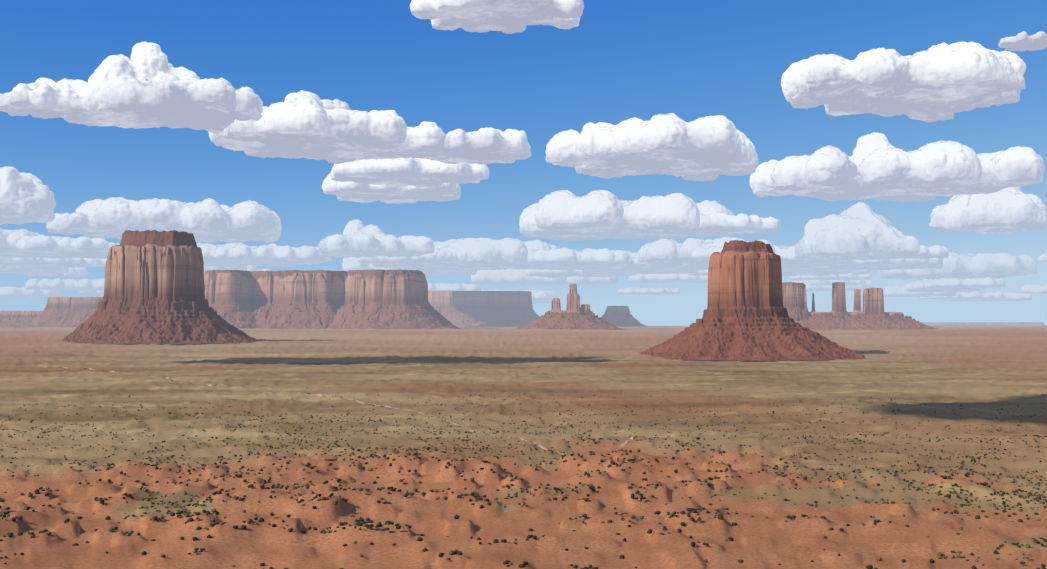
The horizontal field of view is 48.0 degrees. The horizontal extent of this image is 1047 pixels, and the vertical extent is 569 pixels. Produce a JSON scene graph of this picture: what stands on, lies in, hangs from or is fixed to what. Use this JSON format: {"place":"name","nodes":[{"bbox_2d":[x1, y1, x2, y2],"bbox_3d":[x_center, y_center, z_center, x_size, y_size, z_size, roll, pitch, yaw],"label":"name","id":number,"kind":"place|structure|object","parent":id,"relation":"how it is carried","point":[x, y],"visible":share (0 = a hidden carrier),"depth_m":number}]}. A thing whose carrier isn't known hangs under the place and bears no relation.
{"place":"outdoors","nodes":[
{"label":"outdoors","id":0,"kind":"place"},
{"bbox_2d":[0,286,14,297],"bbox_3d":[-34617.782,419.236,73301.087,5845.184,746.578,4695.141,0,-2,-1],"label":"cloud","id":1,"kind":"structure","parent":0,"point":[3,290],"depth_m":72683.03},
{"bbox_2d":[0,257,36,263],"bbox_3d":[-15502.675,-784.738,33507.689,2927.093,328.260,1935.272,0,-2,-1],"label":"cloud","id":2,"kind":"structure","parent":0,"point":[6,260],"depth_m":33396.34},
{"bbox_2d":[0,228,38,257],"bbox_3d":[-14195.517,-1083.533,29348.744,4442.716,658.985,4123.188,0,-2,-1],"label":"cloud","id":3,"kind":"structure","parent":0,"point":[5,233],"depth_m":28812.94},
{"bbox_2d":[0,265,47,269],"bbox_3d":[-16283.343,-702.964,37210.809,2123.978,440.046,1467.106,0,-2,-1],"label":"cloud","id":4,"kind":"structure","parent":0,"point":[19,267],"depth_m":37136.66},
{"bbox_2d":[0,166,55,224],"bbox_3d":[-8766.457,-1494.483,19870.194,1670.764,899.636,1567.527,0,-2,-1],"label":"cloud","id":5,"kind":"structure","parent":0,"point":[26,197],"depth_m":19495.44},
{"bbox_2d":[0,286,61,297],"bbox_3d":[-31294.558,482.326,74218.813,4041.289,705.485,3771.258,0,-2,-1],"label":"cloud","id":6,"kind":"structure","parent":0,"point":[22,292],"depth_m":72938.36},
{"bbox_2d":[0,266,68,273],"bbox_3d":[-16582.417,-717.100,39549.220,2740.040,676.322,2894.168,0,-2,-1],"label":"cloud","id":7,"kind":"structure","parent":0,"point":[49,269],"depth_m":39036.15},
{"bbox_2d":[0,263,79,266],"bbox_3d":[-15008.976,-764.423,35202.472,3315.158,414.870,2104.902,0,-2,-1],"label":"cloud","id":8,"kind":"structure","parent":0,"point":[36,265],"depth_m":35377.30},
{"bbox_2d":[0,231,95,256],"bbox_3d":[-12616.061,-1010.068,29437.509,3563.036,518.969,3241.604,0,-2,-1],"label":"cloud","id":9,"kind":"structure","parent":0,"point":[9,241],"depth_m":28368.58},
{"bbox_2d":[0,77,98,118],"bbox_3d":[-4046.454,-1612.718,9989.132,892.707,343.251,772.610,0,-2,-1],"label":"cloud","id":10,"kind":"structure","parent":0,"point":[44,98],"depth_m":9791.22},
{"bbox_2d":[27,267,87,276],"bbox_3d":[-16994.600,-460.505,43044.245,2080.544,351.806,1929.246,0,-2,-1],"label":"cloud","id":11,"kind":"structure","parent":0,"point":[78,272],"depth_m":42602.16},
{"bbox_2d":[14,234,108,254],"bbox_3d":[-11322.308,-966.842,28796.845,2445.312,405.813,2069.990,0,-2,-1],"label":"cloud","id":12,"kind":"structure","parent":0,"point":[37,244],"depth_m":28071.94},
{"bbox_2d":[5,242,119,258],"bbox_3d":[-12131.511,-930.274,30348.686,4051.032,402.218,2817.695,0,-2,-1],"label":"cloud","id":13,"kind":"structure","parent":0,"point":[103,255],"depth_m":30486.79},
{"bbox_2d":[19,257,106,266],"bbox_3d":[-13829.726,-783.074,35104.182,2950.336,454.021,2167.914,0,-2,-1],"label":"cloud","id":14,"kind":"structure","parent":0,"point":[89,262],"depth_m":34768.53},
{"bbox_2d":[25,278,104,290],"bbox_3d":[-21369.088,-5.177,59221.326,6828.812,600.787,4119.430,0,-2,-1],"label":"cloud","id":15,"kind":"structure","parent":0,"point":[59,284],"depth_m":57851.28},
{"bbox_2d":[46,212,121,235],"bbox_3d":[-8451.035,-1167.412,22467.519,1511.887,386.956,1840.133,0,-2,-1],"label":"cloud","id":16,"kind":"structure","parent":0,"point":[69,224],"depth_m":22024.04},
{"bbox_2d":[79,290,103,294],"bbox_3d":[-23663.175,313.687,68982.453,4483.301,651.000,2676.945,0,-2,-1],"label":"cloud","id":17,"kind":"structure","parent":0,"point":[98,292],"depth_m":67805.34},
{"bbox_2d":[63,41,262,133],"bbox_3d":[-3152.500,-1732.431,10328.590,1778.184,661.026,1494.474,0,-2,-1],"label":"cloud","id":18,"kind":"structure","parent":0,"point":[147,85],"depth_m":9853.56},
{"bbox_2d":[75,197,281,242],"bbox_3d":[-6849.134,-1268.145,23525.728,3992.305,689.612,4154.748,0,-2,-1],"label":"cloud","id":19,"kind":"structure","parent":0,"point":[207,220],"depth_m":22002.16},
{"bbox_2d":[38,365,392,407],"bbox_3d":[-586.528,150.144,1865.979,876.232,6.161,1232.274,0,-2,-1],"label":"dirt track","id":20,"kind":"structure","parent":0,"point":[319,394],"depth_m":1616.54},
{"bbox_2d":[204,266,246,271],"bbox_3d":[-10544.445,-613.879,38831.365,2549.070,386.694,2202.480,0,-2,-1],"label":"cloud","id":21,"kind":"structure","parent":0,"point":[243,268],"depth_m":38331.16},
{"bbox_2d":[204,266,256,272],"bbox_3d":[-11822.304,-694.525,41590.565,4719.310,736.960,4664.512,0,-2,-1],"label":"cloud","id":22,"kind":"structure","parent":0,"point":[251,268],"depth_m":41435.66},
{"bbox_2d":[196,242,292,266],"bbox_3d":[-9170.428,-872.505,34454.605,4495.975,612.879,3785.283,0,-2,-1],"label":"cloud","id":23,"kind":"structure","parent":0,"point":[213,263],"depth_m":34141.41},
{"bbox_2d":[206,262,320,265],"bbox_3d":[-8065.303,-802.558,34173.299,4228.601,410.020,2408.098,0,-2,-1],"label":"cloud","id":24,"kind":"structure","parent":0,"point":[278,263],"depth_m":34369.31},
{"bbox_2d":[197,243,330,263],"bbox_3d":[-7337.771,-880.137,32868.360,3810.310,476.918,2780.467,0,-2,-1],"label":"cloud","id":25,"kind":"structure","parent":0,"point":[272,252],"depth_m":32067.41},
{"bbox_2d":[257,268,271,270],"bbox_3d":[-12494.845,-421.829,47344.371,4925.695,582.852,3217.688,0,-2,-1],"label":"cloud","id":26,"kind":"structure","parent":0,"point":[264,269],"depth_m":47369.59},
{"bbox_2d":[208,90,445,163],"bbox_3d":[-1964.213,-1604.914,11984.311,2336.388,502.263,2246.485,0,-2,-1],"label":"cloud","id":27,"kind":"structure","parent":0,"point":[304,124],"depth_m":11358.35},
{"bbox_2d":[318,219,434,257],"bbox_3d":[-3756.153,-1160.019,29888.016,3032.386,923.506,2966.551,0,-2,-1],"label":"cloud","id":28,"kind":"structure","parent":0,"point":[357,239],"depth_m":29139.43},
{"bbox_2d":[322,174,460,203],"bbox_3d":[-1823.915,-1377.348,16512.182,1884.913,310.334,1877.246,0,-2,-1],"label":"cloud","id":29,"kind":"structure","parent":0,"point":[359,192],"depth_m":16057.11},
{"bbox_2d":[330,157,488,187],"bbox_3d":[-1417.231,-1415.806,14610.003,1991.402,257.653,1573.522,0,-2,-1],"label":"cloud","id":30,"kind":"structure","parent":0,"point":[410,171],"depth_m":14129.87},
{"bbox_2d":[358,250,460,264],"bbox_3d":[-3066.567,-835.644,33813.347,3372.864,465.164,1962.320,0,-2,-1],"label":"cloud","id":31,"kind":"structure","parent":0,"point":[447,257],"depth_m":33121.31},
{"bbox_2d":[342,257,476,275],"bbox_3d":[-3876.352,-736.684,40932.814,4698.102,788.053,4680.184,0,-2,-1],"label":"cloud","id":32,"kind":"structure","parent":0,"point":[350,263],"depth_m":39543.16},
{"bbox_2d":[375,246,512,265],"bbox_3d":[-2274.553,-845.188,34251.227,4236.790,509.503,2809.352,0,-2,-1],"label":"cloud","id":33,"kind":"structure","parent":0,"point":[461,254],"depth_m":33376.44},
{"bbox_2d":[428,283,480,290],"bbox_3d":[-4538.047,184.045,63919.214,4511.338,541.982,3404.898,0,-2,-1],"label":"cloud","id":34,"kind":"structure","parent":0,"point":[452,287],"depth_m":62683.43},
{"bbox_2d":[372,238,560,270],"bbox_3d":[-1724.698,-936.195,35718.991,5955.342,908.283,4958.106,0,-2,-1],"label":"cloud","id":35,"kind":"structure","parent":0,"point":[481,251],"depth_m":33674.30},
{"bbox_2d":[408,127,530,164],"bbox_3d":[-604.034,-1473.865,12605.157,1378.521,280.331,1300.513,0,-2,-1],"label":"cloud","id":36,"kind":"structure","parent":0,"point":[486,145],"depth_m":12112.49},
{"bbox_2d":[394,408,563,454],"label":"dirt track","id":37,"kind":"structure","parent":0,"point":[541,446],"depth_m":939.01},
{"bbox_2d":[410,0,583,33],"bbox_3d":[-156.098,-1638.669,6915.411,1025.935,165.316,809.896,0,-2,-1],"label":"cloud","id":38,"kind":"structure","parent":0,"point":[506,16],"depth_m":6860.06},
{"bbox_2d":[481,290,550,300],"bbox_3d":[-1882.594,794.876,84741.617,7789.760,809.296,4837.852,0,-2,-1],"label":"cloud","id":39,"kind":"structure","parent":0,"point":[541,295],"depth_m":82897.10},
{"bbox_2d":[481,289,557,303],"bbox_3d":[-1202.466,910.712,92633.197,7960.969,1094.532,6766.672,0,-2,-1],"label":"cloud","id":40,"kind":"structure","parent":0,"point":[553,294],"depth_m":91538.78},
{"bbox_2d":[0,326,1046,568],"bbox_3d":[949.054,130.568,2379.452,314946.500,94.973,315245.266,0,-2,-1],"label":"ground","id":41,"kind":"structure","parent":0,"point":[976,374],"depth_m":818.75},
{"bbox_2d":[0,297,102,326],"bbox_3d":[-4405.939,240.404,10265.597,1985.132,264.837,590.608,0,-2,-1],"label":"mesa","id":42,"kind":"structure","parent":41,"relation":"on","point":[66,311],"depth_m":10181.44},
{"bbox_2d":[62,230,259,343],"bbox_3d":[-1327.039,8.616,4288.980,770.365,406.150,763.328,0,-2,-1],"label":"butte","id":43,"kind":"object","parent":41,"relation":"on","point":[154,290],"visible":0.96,"depth_m":4163.59},
{"bbox_2d":[204,269,459,328],"bbox_3d":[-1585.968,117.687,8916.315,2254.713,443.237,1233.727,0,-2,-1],"label":"mesa","id":44,"kind":"structure","parent":41,"relation":"on","point":[350,299],"depth_m":8655.42},
{"bbox_2d":[428,291,540,325],"bbox_3d":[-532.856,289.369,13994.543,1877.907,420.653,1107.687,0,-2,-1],"label":"mesa","id":45,"kind":"structure","parent":41,"relation":"on","point":[485,308],"depth_m":13773.16},
{"bbox_2d":[0,387,1046,568],"bbox_3d":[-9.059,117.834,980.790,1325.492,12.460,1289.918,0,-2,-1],"label":"shrubs","id":46,"kind":"object","parent":41,"relation":"on","point":[360,522],"visible":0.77,"depth_m":618.80},
{"bbox_2d":[516,283,626,329],"bbox_3d":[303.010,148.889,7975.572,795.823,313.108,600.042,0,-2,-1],"label":"rock spires","id":47,"kind":"object","parent":41,"relation":"on","point":[574,316],"visible":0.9,"depth_m":7900.52},
{"bbox_2d":[600,306,647,326],"bbox_3d":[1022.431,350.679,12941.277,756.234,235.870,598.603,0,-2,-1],"label":"butte","id":48,"kind":"structure","parent":41,"relation":"on","point":[619,316],"depth_m":12861.34},
{"bbox_2d":[640,240,865,360],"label":"butte","id":49,"kind":"object","parent":41,"relation":"on","point":[745,317],"visible":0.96,"depth_m":3137.43},
{"bbox_2d":[782,282,937,329],"bbox_3d":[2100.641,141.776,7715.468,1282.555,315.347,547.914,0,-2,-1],"label":"rock spires","id":50,"kind":"object","parent":41,"relation":"on","point":[873,315],"visible":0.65,"depth_m":7656.70},
{"bbox_2d":[921,322,1046,325],"bbox_3d":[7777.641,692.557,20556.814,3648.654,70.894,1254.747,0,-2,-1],"label":"plateau","id":51,"kind":"structure","parent":41,"relation":"on","point":[984,323],"depth_m":20412.33},
{"bbox_2d":[0,0,1046,325],"label":"sky","id":52,"kind":"structure","parent":0,"point":[691,60]},
{"bbox_2d":[471,269,618,284],"bbox_3d":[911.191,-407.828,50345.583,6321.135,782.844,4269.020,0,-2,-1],"label":"cloud","id":53,"kind":"structure","parent":0,"point":[505,277],"depth_m":49267.27},
{"bbox_2d":[531,265,609,269],"bbox_3d":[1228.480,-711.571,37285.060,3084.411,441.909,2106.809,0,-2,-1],"label":"cloud","id":54,"kind":"structure","parent":0,"point":[578,267],"depth_m":37192.56},
{"bbox_2d":[525,247,629,266],"bbox_3d":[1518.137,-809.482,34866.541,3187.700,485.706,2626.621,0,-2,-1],"label":"cloud","id":55,"kind":"structure","parent":0,"point":[565,256],"depth_m":33805.62},
{"bbox_2d":[525,269,635,277],"bbox_3d":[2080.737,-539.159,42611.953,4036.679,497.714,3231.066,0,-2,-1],"label":"cloud","id":56,"kind":"structure","parent":0,"point":[547,273],"depth_m":41849.56},
{"bbox_2d":[580,257,653,270],"bbox_3d":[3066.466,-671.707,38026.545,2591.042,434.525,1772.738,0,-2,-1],"label":"cloud","id":57,"kind":"structure","parent":0,"point":[637,269],"depth_m":37888.35},
{"bbox_2d":[519,190,734,240],"bbox_3d":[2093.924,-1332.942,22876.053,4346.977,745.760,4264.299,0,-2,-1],"label":"cloud","id":58,"kind":"structure","parent":0,"point":[565,215],"depth_m":21570.76},
{"bbox_2d":[582,251,697,273],"bbox_3d":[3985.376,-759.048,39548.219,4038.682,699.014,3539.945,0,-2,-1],"label":"cloud","id":59,"kind":"structure","parent":0,"point":[645,271],"depth_m":39448.17},
{"bbox_2d":[609,257,675,267],"bbox_3d":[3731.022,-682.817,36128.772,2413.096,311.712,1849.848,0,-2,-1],"label":"cloud","id":60,"kind":"structure","parent":0,"point":[634,263],"depth_m":35513.73},
{"bbox_2d":[620,435,672,446],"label":"dirt track","id":61,"kind":"structure","parent":0,"point":[625,442],"depth_m":881.35},
{"bbox_2d":[617,287,679,294],"bbox_3d":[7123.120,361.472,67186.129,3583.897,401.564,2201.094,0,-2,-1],"label":"cloud","id":62,"kind":"structure","parent":0,"point":[639,291],"depth_m":66406.95},
{"bbox_2d":[545,113,758,180],"bbox_3d":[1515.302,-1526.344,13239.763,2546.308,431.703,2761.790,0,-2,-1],"label":"cloud","id":63,"kind":"structure","parent":0,"point":[709,148],"depth_m":12485.63},
{"bbox_2d":[628,273,707,282],"bbox_3d":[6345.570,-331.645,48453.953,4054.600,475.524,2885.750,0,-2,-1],"label":"cloud","id":64,"kind":"structure","parent":0,"point":[661,278],"depth_m":47669.47},
{"bbox_2d":[644,264,708,270],"bbox_3d":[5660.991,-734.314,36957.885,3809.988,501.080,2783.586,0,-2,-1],"label":"cloud","id":65,"kind":"structure","parent":0,"point":[700,267],"depth_m":36821.90},
{"bbox_2d":[688,269,707,275],"bbox_3d":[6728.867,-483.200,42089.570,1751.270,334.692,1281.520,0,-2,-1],"label":"cloud","id":66,"kind":"structure","parent":0,"point":[702,272],"depth_m":41801.09},
{"bbox_2d":[637,236,774,266],"bbox_3d":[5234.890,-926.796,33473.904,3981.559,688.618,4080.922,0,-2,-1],"label":"cloud","id":67,"kind":"structure","parent":0,"point":[666,252],"depth_m":32386.43},
{"bbox_2d":[689,246,722,259],"bbox_3d":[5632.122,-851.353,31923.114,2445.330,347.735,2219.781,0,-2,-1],"label":"cloud","id":68,"kind":"structure","parent":0,"point":[702,253],"depth_m":31409.51},
{"bbox_2d":[689,213,780,234],"bbox_3d":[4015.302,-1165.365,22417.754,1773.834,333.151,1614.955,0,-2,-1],"label":"cloud","id":69,"kind":"structure","parent":0,"point":[739,223],"depth_m":21785.26},
{"bbox_2d":[773,245,836,264],"bbox_3d":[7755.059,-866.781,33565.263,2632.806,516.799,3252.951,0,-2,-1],"label":"cloud","id":70,"kind":"structure","parent":0,"point":[786,254],"depth_m":32776.49},
{"bbox_2d":[781,266,854,270],"bbox_3d":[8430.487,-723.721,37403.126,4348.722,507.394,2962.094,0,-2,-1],"label":"cloud","id":71,"kind":"structure","parent":0,"point":[809,267],"depth_m":36755.52},
{"bbox_2d":[782,266,869,271],"bbox_3d":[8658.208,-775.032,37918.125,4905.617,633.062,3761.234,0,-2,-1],"label":"cloud","id":72,"kind":"structure","parent":0,"point":[798,269],"depth_m":37790.22},
{"bbox_2d":[782,270,870,276],"bbox_3d":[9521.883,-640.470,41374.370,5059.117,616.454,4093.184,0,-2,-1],"label":"cloud","id":73,"kind":"structure","parent":0,"point":[784,274],"depth_m":40592.83},
{"bbox_2d":[789,272,871,280],"bbox_3d":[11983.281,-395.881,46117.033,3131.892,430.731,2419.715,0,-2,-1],"label":"cloud","id":74,"kind":"structure","parent":0,"point":[846,277],"depth_m":45529.47},
{"bbox_2d":[793,279,874,291],"bbox_3d":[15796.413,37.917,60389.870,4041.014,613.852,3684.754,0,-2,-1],"label":"cloud","id":75,"kind":"structure","parent":0,"point":[861,287],"depth_m":58956.52},
{"bbox_2d":[809,280,863,285],"bbox_3d":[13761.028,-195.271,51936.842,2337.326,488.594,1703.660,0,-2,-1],"label":"cloud","id":76,"kind":"structure","parent":0,"point":[830,282],"depth_m":51427.41},
{"bbox_2d":[781,259,905,267],"bbox_3d":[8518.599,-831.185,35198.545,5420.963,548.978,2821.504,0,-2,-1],"label":"cloud","id":77,"kind":"structure","parent":0,"point":[840,263],"depth_m":34266.64},
{"bbox_2d":[795,202,919,260],"bbox_3d":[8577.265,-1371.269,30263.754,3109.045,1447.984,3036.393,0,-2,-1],"label":"cloud","id":78,"kind":"structure","parent":0,"point":[862,230],"depth_m":29325.14},
{"bbox_2d":[802,264,942,270],"bbox_3d":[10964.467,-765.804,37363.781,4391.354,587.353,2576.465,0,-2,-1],"label":"cloud","id":79,"kind":"structure","parent":0,"point":[899,268],"depth_m":36930.48},
{"bbox_2d":[824,256,925,259],"bbox_3d":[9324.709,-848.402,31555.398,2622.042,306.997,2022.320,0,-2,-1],"label":"cloud","id":80,"kind":"structure","parent":0,"point":[880,259],"depth_m":31799.92},
{"bbox_2d":[828,258,942,267],"bbox_3d":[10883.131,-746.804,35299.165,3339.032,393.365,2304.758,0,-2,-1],"label":"cloud","id":81,"kind":"structure","parent":0,"point":[927,261],"depth_m":34503.58},
{"bbox_2d":[855,265,915,266],"bbox_3d":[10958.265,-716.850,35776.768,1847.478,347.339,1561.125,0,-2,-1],"label":"cloud","id":82,"kind":"structure","parent":0,"point":[883,266],"depth_m":35876.31},
{"bbox_2d":[749,132,1044,201],"bbox_3d":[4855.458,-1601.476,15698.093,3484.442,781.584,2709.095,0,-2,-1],"label":"cloud","id":83,"kind":"structure","parent":0,"point":[877,166],"depth_m":14796.65},
{"bbox_2d":[854,245,948,258],"bbox_3d":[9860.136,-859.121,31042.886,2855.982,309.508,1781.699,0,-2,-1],"label":"cloud","id":84,"kind":"structure","parent":0,"point":[935,251],"depth_m":30332.42},
{"bbox_2d":[781,42,1025,121],"bbox_3d":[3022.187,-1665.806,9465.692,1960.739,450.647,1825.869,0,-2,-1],"label":"cloud","id":85,"kind":"structure","parent":0,"point":[942,82],"depth_m":8937.70},
{"bbox_2d":[875,285,956,296],"bbox_3d":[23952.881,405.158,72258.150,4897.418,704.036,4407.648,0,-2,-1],"label":"cloud","id":86,"kind":"structure","parent":0,"point":[895,291],"depth_m":70986.52},
{"bbox_2d":[889,269,959,275],"bbox_3d":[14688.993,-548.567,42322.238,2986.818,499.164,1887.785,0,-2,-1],"label":"cloud","id":87,"kind":"structure","parent":0,"point":[895,272],"depth_m":42114.68},
{"bbox_2d":[909,279,967,291],"bbox_3d":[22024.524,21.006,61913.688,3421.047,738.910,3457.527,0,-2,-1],"label":"cloud","id":88,"kind":"structure","parent":0,"point":[937,290],"depth_m":62004.63},
{"bbox_2d":[906,280,986,290],"bbox_3d":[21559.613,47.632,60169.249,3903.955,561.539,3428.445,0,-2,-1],"label":"cloud","id":89,"kind":"structure","parent":0,"point":[916,285],"depth_m":59177.11},
{"bbox_2d":[877,252,1037,279],"bbox_3d":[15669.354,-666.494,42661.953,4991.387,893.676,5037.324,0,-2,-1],"label":"cloud","id":90,"kind":"structure","parent":0,"point":[998,265],"depth_m":40805.39},
{"bbox_2d":[919,290,1006,299],"bbox_3d":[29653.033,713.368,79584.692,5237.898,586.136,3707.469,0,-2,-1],"label":"cloud","id":91,"kind":"structure","parent":0,"point":[999,294],"depth_m":78086.53},
{"bbox_2d":[926,277,1005,288],"bbox_3d":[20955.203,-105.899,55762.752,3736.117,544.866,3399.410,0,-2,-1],"label":"cloud","id":92,"kind":"structure","parent":0,"point":[986,282],"depth_m":54709.47},
{"bbox_2d":[929,186,1046,233],"bbox_3d":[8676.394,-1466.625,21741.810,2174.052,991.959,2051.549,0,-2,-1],"label":"cloud","id":93,"kind":"structure","parent":0,"point":[1010,210],"depth_m":21091.78},
{"bbox_2d":[945,292,1031,300],"bbox_3d":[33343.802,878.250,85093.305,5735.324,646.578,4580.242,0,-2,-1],"label":"cloud","id":94,"kind":"structure","parent":0,"point":[1016,296],"depth_m":83225.66},
{"bbox_2d":[998,31,1046,50],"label":"cloud","id":95,"kind":"structure","parent":0,"point":[1023,41],"depth_m":7552.11},
{"bbox_2d":[1021,284,1046,293],"bbox_3d":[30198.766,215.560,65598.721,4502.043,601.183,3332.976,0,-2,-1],"label":"cloud","id":96,"kind":"structure","parent":0,"point":[1033,289],"depth_m":65684.70},
{"bbox_2d":[1037,253,1046,261],"bbox_3d":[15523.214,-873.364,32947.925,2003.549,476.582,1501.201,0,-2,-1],"label":"cloud","id":97,"kind":"structure","parent":0,"point":[1042,258],"depth_m":33123.11}
]}

